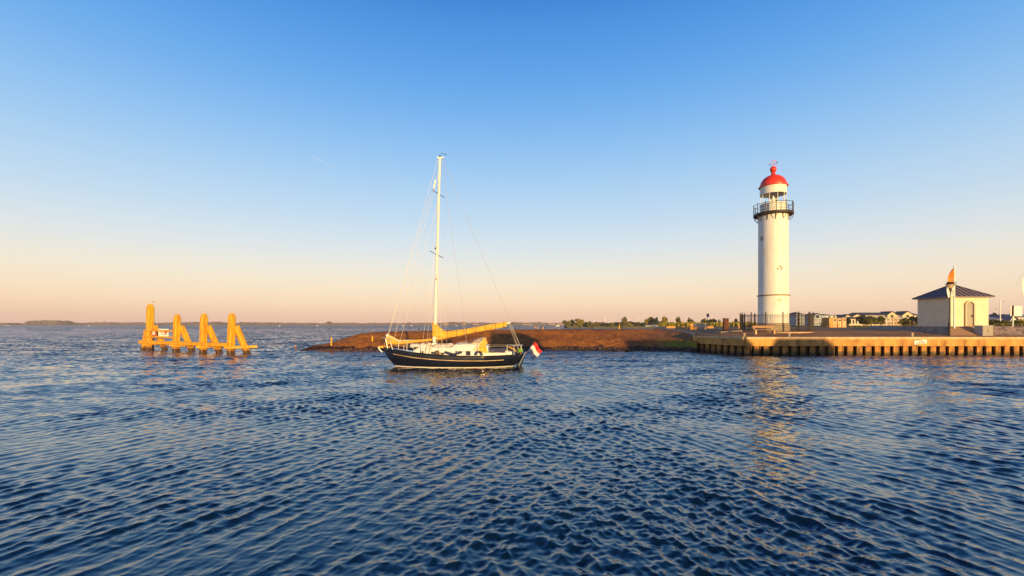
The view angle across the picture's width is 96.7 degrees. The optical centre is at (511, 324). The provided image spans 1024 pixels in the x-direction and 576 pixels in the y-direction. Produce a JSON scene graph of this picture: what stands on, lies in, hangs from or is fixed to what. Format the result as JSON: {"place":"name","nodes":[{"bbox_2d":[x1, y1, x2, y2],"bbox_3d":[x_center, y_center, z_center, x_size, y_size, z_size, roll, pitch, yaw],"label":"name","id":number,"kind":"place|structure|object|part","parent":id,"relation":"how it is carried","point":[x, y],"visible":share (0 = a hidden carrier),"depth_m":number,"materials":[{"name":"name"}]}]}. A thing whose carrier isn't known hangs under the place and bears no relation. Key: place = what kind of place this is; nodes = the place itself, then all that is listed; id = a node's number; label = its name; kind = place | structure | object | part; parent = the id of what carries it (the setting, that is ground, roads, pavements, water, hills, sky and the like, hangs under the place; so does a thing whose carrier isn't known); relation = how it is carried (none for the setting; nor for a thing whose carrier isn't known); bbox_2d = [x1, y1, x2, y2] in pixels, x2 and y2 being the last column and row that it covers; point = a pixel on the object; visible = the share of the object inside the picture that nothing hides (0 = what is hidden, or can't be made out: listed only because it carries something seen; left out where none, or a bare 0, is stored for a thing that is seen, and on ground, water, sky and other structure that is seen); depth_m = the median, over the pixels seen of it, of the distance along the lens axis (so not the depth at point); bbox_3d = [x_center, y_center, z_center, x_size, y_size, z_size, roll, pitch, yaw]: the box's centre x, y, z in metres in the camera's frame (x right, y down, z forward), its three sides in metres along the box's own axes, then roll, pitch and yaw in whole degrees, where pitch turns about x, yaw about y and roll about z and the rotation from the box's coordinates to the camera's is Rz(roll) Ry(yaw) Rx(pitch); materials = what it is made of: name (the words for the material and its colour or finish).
{"place":"outdoors","nodes":[
{"label":"outdoors","id":0,"kind":"place"},
{"bbox_2d":[0,325,655,325],"bbox_3d":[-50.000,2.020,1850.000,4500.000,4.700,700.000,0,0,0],"label":"shore ground","id":1,"kind":"structure","parent":0,"point":[282,325],"depth_m":1653.59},
{"bbox_2d":[23,320,75,324],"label":"dark wood","id":2,"kind":"object","parent":1,"relation":"on","point":[50,322],"visible":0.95,"depth_m":1644.56,"materials":[{"name":"grey"}]},
{"bbox_2d":[0,321,337,324],"bbox_3d":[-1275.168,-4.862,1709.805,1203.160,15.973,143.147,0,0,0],"label":"shore trees","id":3,"kind":"object","parent":1,"relation":"on","point":[217,323],"visible":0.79,"depth_m":1721.92,"materials":[{"name":"green plant"}]},
{"bbox_2d":[22,322,699,324],"bbox_3d":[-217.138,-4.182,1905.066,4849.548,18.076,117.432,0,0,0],"label":"wood","id":4,"kind":"object","parent":1,"relation":"on","point":[264,323],"visible":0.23,"depth_m":1900.76,"materials":[{"name":"green plant"}]},
{"bbox_2d":[300,329,696,351],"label":"embankment","id":5,"kind":"structure","parent":0,"point":[602,338],"depth_m":53.06,"materials":[{"name":"brown soil"}]},
{"bbox_2d":[301,345,696,351],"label":"waterline stones","id":6,"kind":"object","parent":5,"relation":"on","point":[524,348],"visible":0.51,"depth_m":50.22,"materials":[{"name":"stone"}]},
{"bbox_2d":[0,326,1023,575],"bbox_3d":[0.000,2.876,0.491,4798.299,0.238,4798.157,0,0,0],"label":"water","id":7,"kind":"structure","parent":0,"point":[274,452],"depth_m":9.55,"materials":[{"name":"blue liquid"}]},
{"bbox_2d":[138,304,256,353],"bbox_3d":[-34.209,0.839,48.598,18.554,6.462,2.815,0,0,28],"label":"mooring structure","id":8,"kind":"object","parent":7,"relation":"in","point":[147,342],"visible":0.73,"depth_m":46.97,"materials":[{"name":"yellow wood"}]},
{"bbox_2d":[158,329,168,336],"bbox_3d":[-38.410,0.868,50.171,1.344,0.837,0.036,0,0,12],"label":"information sign","id":9,"kind":"object","parent":8,"relation":"attached to","point":[163,333],"visible":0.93,"depth_m":50.16,"materials":[{"name":"white metal"}]},
{"bbox_2d":[378,153,524,368],"bbox_3d":[-4.145,-4.032,31.300,10.105,15.603,3.267,0,0,0],"label":"sailing yacht","id":10,"kind":"object","parent":7,"relation":"on","point":[422,355],"visible":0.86,"depth_m":30.56,"materials":[{"name":"black paint"}]},
{"bbox_2d":[525,342,541,359],"bbox_3d":[1.479,1.762,31.297,1.232,1.291,0.206,0,0,0],"label":"ensign","id":11,"kind":"object","parent":10,"relation":"attached to","point":[534,350],"visible":0.99,"depth_m":31.29,"materials":[{"name":"multicoloured fabric"}]},
{"bbox_2d":[693,335,1023,354],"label":"quay wall","id":12,"kind":"structure","parent":7,"relation":"in","point":[863,345],"depth_m":43.13,"materials":[{"name":"concrete"}]},
{"bbox_2d":[914,339,926,344],"bbox_3d":[38.526,1.622,42.928,1.180,0.380,0.034,-7,0,0],"label":"warning sign","id":13,"kind":"object","parent":12,"relation":"attached to","point":[924,341],"visible":1,"depth_m":42.92,"materials":[{"name":"white metal"}]},
{"bbox_2d":[0,0,1023,322],"label":"sky","id":14,"kind":"structure","parent":0,"point":[261,161],"materials":[{"name":"blue"}]},
{"bbox_2d":[564,326,655,327],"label":"spit ground","id":15,"kind":"structure","parent":0,"point":[610,327],"depth_m":446.65,"materials":[{"name":"soil"}]},
{"bbox_2d":[562,320,569,326],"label":"bush","id":16,"kind":"object","parent":15,"relation":"on","point":[566,323],"visible":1,"depth_m":454.37,"materials":[{"name":"green plant"}]},
{"bbox_2d":[574,318,583,327],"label":"tree","id":17,"kind":"object","parent":15,"relation":"on","point":[579,322],"visible":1,"depth_m":448.42,"materials":[{"name":"green plant"}]},
{"bbox_2d":[621,317,626,324],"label":"tree","id":18,"kind":"object","parent":15,"relation":"on","point":[624,320],"visible":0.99,"depth_m":440.84,"materials":[{"name":"green plant"}]},
{"bbox_2d":[644,318,650,324],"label":"tree","id":19,"kind":"object","parent":15,"relation":"on","point":[647,321],"visible":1,"depth_m":450.75,"materials":[{"name":"green plant"}]},
{"bbox_2d":[648,317,653,324],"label":"tree","id":20,"kind":"object","parent":15,"relation":"on","point":[651,321],"visible":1,"depth_m":448.41,"materials":[{"name":"green plant"}]},
{"bbox_2d":[653,317,658,325],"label":"tree","id":21,"kind":"object","parent":15,"relation":"on","point":[656,320],"visible":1,"depth_m":440.49,"materials":[{"name":"green plant"}]},
{"bbox_2d":[723,318,728,330],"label":"steel pillar","id":22,"kind":"structure","parent":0,"point":[725,324],"depth_m":52.37,"materials":[{"name":"brown metal"}]},
{"bbox_2d":[662,325,1023,336],"bbox_3d":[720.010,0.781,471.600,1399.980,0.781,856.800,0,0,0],"label":"ground","id":23,"kind":"structure","parent":0,"point":[819,331],"depth_m":47.98,"materials":[{"name":"brown brick"}]},
{"bbox_2d":[662,316,667,322],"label":"tree","id":24,"kind":"object","parent":23,"relation":"on","point":[664,319],"visible":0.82,"depth_m":208.95,"materials":[{"name":"green plant"}]},
{"bbox_2d":[654,326,695,335],"bbox_3d":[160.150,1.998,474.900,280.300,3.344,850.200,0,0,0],"label":"retaining wall","id":25,"kind":"structure","parent":23,"relation":"on","point":[660,327],"depth_m":80.62,"materials":[{"name":"concrete"}]},
{"bbox_2d":[693,324,706,329],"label":"park bench","id":26,"kind":"object","parent":23,"relation":"on","point":[699,325],"visible":0.81,"depth_m":69.00,"materials":[{"name":"wood"}]},
{"bbox_2d":[661,322,756,325],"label":"reeds","id":27,"kind":"object","parent":23,"relation":"on","point":[689,323],"visible":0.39,"depth_m":166.57,"materials":[{"name":"green plant"}]},
{"bbox_2d":[721,330,741,332],"bbox_3d":[24.024,0.777,49.895,0.260,0.423,2.250,0,0,-38],"label":"kerb log","id":28,"kind":"object","parent":23,"relation":"on","point":[731,331],"visible":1,"depth_m":49.81,"materials":[{"name":"wood"}]},
{"bbox_2d":[752,326,776,334],"bbox_3d":[25.872,0.541,46.682,2.400,0.920,0.480,0,0,-4],"label":"park bench","id":29,"kind":"object","parent":23,"relation":"on","point":[755,330],"visible":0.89,"depth_m":46.73,"materials":[{"name":"wood"}]},
{"bbox_2d":[775,332,811,332],"bbox_3d":[29.620,0.914,51.200,7.560,0.312,7.560,0,0,0],"label":"paved apron","id":30,"kind":"object","parent":23,"relation":"on","point":[793,332],"visible":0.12,"depth_m":47.55,"materials":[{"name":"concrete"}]},
{"bbox_2d":[753,160,793,330],"bbox_3d":[29.270,-8.755,51.000,3.970,19.450,3.970,0,0,0],"label":"lighthouse","id":31,"kind":"object","parent":30,"relation":"on","point":[773,219],"visible":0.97,"depth_m":49.80,"materials":[{"name":"white paint"}]},
{"bbox_2d":[740,312,813,331],"bbox_3d":[29.620,-0.355,51.200,7.182,2.250,7.168,0,0,0],"label":"iron fence","id":32,"kind":"object","parent":30,"relation":"on","point":[807,321],"visible":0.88,"depth_m":49.28,"materials":[{"name":"black metal"}]},
{"bbox_2d":[789,312,801,324],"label":"house","id":33,"kind":"structure","parent":23,"relation":"on","point":[795,318],"depth_m":241.27,"materials":[{"name":"grey"}]},
{"bbox_2d":[814,313,826,325],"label":"apartment building","id":34,"kind":"structure","parent":23,"relation":"on","point":[818,317],"depth_m":249.91,"materials":[{"name":"white"}]},
{"bbox_2d":[821,314,836,317],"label":"apartment building","id":35,"kind":"structure","parent":23,"relation":"on","point":[831,316],"depth_m":261.91,"materials":[{"name":"beige"}]},
{"bbox_2d":[822,318,836,327],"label":"service cabin","id":36,"kind":"object","parent":23,"relation":"on","point":[830,322],"visible":0.94,"depth_m":92.00,"materials":[{"name":"concrete"}]},
{"bbox_2d":[837,318,841,327],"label":"service cabin","id":37,"kind":"object","parent":23,"relation":"on","point":[839,322],"visible":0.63,"depth_m":92.00,"materials":[{"name":"concrete"}]},
{"bbox_2d":[842,318,845,327],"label":"service cabin","id":38,"kind":"object","parent":23,"relation":"on","point":[843,322],"visible":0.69,"depth_m":91.96,"materials":[{"name":"concrete"}]},
{"bbox_2d":[836,314,851,317],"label":"house","id":39,"kind":"structure","parent":23,"relation":"on","point":[845,315],"depth_m":286.59,"materials":[{"name":"beige"}]},
{"bbox_2d":[846,318,850,324],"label":"tree","id":40,"kind":"object","parent":23,"relation":"on","point":[848,321],"visible":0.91,"depth_m":199.87,"materials":[{"name":"green plant"}]},
{"bbox_2d":[839,317,860,325],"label":"house","id":41,"kind":"structure","parent":23,"relation":"on","point":[854,321],"depth_m":235.00,"materials":[{"name":"beige paint"}]},
{"bbox_2d":[842,314,861,325],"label":"house","id":42,"kind":"structure","parent":23,"relation":"on","point":[854,315],"depth_m":290.00,"materials":[{"name":"beige"}]},
{"bbox_2d":[856,315,865,324],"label":"tree","id":43,"kind":"object","parent":23,"relation":"on","point":[861,317],"visible":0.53,"depth_m":179.98,"materials":[{"name":"green plant"}]},
{"bbox_2d":[862,316,878,325],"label":"tree","id":44,"kind":"object","parent":23,"relation":"on","point":[869,320],"visible":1,"depth_m":174.68,"materials":[{"name":"green plant"}]},
{"bbox_2d":[877,316,885,324],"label":"tree","id":45,"kind":"object","parent":23,"relation":"on","point":[881,320],"visible":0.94,"depth_m":179.11,"materials":[{"name":"green plant"}]},
{"bbox_2d":[850,311,917,325],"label":"apartment building","id":46,"kind":"structure","parent":23,"relation":"on","point":[889,315],"depth_m":300.00,"materials":[{"name":"beige"}]},
{"bbox_2d":[897,320,915,325],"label":"bush","id":47,"kind":"object","parent":23,"relation":"on","point":[905,323],"visible":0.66,"depth_m":129.91,"materials":[{"name":"green plant"}]},
{"bbox_2d":[868,326,947,334],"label":"sloped paving","id":48,"kind":"structure","parent":23,"relation":"on","point":[942,330],"depth_m":49.39,"materials":[{"name":"stone"}]},
{"bbox_2d":[847,323,1023,326],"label":"grass","id":49,"kind":"structure","parent":23,"relation":"on","point":[999,324],"depth_m":117.89,"materials":[{"name":"green plant"}]},
{"bbox_2d":[945,282,954,335],"bbox_3d":[42.716,-1.552,44.350,0.800,5.268,0.800,0,0,0],"label":"street lamp","id":50,"kind":"object","parent":23,"relation":"on","point":[950,285],"visible":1,"depth_m":44.30,"materials":[{"name":"metal"}]},
{"bbox_2d":[951,326,978,335],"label":"brick ramp","id":51,"kind":"structure","parent":23,"relation":"on","point":[959,331],"depth_m":45.51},
{"bbox_2d":[953,266,955,327],"bbox_3d":[44.846,-2.813,46.100,0.275,6.365,0.143,0,0,0],"label":"flag pole","id":52,"kind":"object","parent":51,"relation":"on","point":[954,301],"visible":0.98,"depth_m":46.04,"materials":[{"name":"beige metal"}]},
{"bbox_2d":[947,268,954,297],"bbox_3d":[44.407,-4.227,46.065,0.626,2.960,0.270,0,0,0],"label":"banner","id":53,"kind":"object","parent":52,"relation":"attached to","point":[951,276],"visible":0.78,"depth_m":46.13,"materials":[{"name":"orange fabric"}]},
{"bbox_2d":[974,325,993,335],"bbox_3d":[46.522,0.589,44.900,1.108,1.061,0.880,0,0,0],"label":"utility cabinet","id":54,"kind":"object","parent":23,"relation":"on","point":[983,330],"visible":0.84,"depth_m":44.48,"materials":[{"name":"grey metal"}]},
{"bbox_3d":[46.258,0.589,44.489,0.459,0.861,0.017,0,0,0],"label":"door","id":55,"kind":"part","parent":54,"relation":"part of","materials":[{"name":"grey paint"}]},
{"bbox_3d":[46.767,0.589,44.489,0.459,0.861,0.017,0,0,0],"label":"door","id":56,"kind":"part","parent":54,"relation":"part of","materials":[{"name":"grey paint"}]},
{"bbox_2d":[962,326,1023,335],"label":"stone slope","id":57,"kind":"structure","parent":23,"relation":"on","point":[1008,330],"depth_m":45.69,"materials":[{"name":"grey stone"}]},
{"bbox_2d":[989,319,1000,323],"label":"bush","id":58,"kind":"object","parent":23,"relation":"on","point":[991,321],"visible":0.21,"depth_m":109.38,"materials":[{"name":"green plant"}]},
{"bbox_2d":[995,300,1005,320],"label":"street lamp","id":59,"kind":"object","parent":23,"relation":"on","point":[1000,309],"visible":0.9,"depth_m":109.91,"materials":[{"name":"beige metal"}]},
{"bbox_2d":[995,321,1011,323],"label":"bush","id":60,"kind":"object","parent":23,"relation":"on","point":[1005,322],"visible":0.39,"depth_m":104.67,"materials":[{"name":"green plant"}]},
{"bbox_2d":[989,315,1018,321],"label":"house","id":61,"kind":"structure","parent":23,"relation":"on","point":[1006,318],"depth_m":153.70,"materials":[{"name":"beige"}]},
{"bbox_2d":[1010,319,1023,323],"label":"bush","id":62,"kind":"object","parent":23,"relation":"on","point":[1019,321],"visible":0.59,"depth_m":107.96,"materials":[{"name":"green plant"}]},
{"label":"terrace","id":63,"kind":"structure","parent":0,"visible":0},
{"bbox_2d":[912,285,994,325],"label":"kiosk building","id":64,"kind":"structure","parent":63,"relation":"on","point":[971,307],"depth_m":47.24,"materials":[{"name":"paint"}]},
{"bbox_2d":[964,301,975,325],"bbox_3d":[47.196,-1.167,46.920,1.004,2.655,0.159,0,0,0],"label":"door","id":65,"kind":"structure","parent":64,"relation":"in","point":[969,306],"depth_m":46.97,"materials":[{"name":"grey paint"}]},
{"bbox_2d":[1010,306,1021,325],"bbox_3d":[51.673,-0.798,46.605,1.200,2.337,0.150,0,0,0],"label":"sign post","id":66,"kind":"object","parent":63,"relation":"on","point":[1015,310],"visible":0.86,"depth_m":46.64,"materials":[{"name":"beige metal"}]},
{"bbox_2d":[1016,273,1023,294],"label":"banner","id":67,"kind":"object","parent":63,"relation":"on","point":[1022,285],"visible":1,"depth_m":49.50,"materials":[{"name":"white fabric"}]}
]}

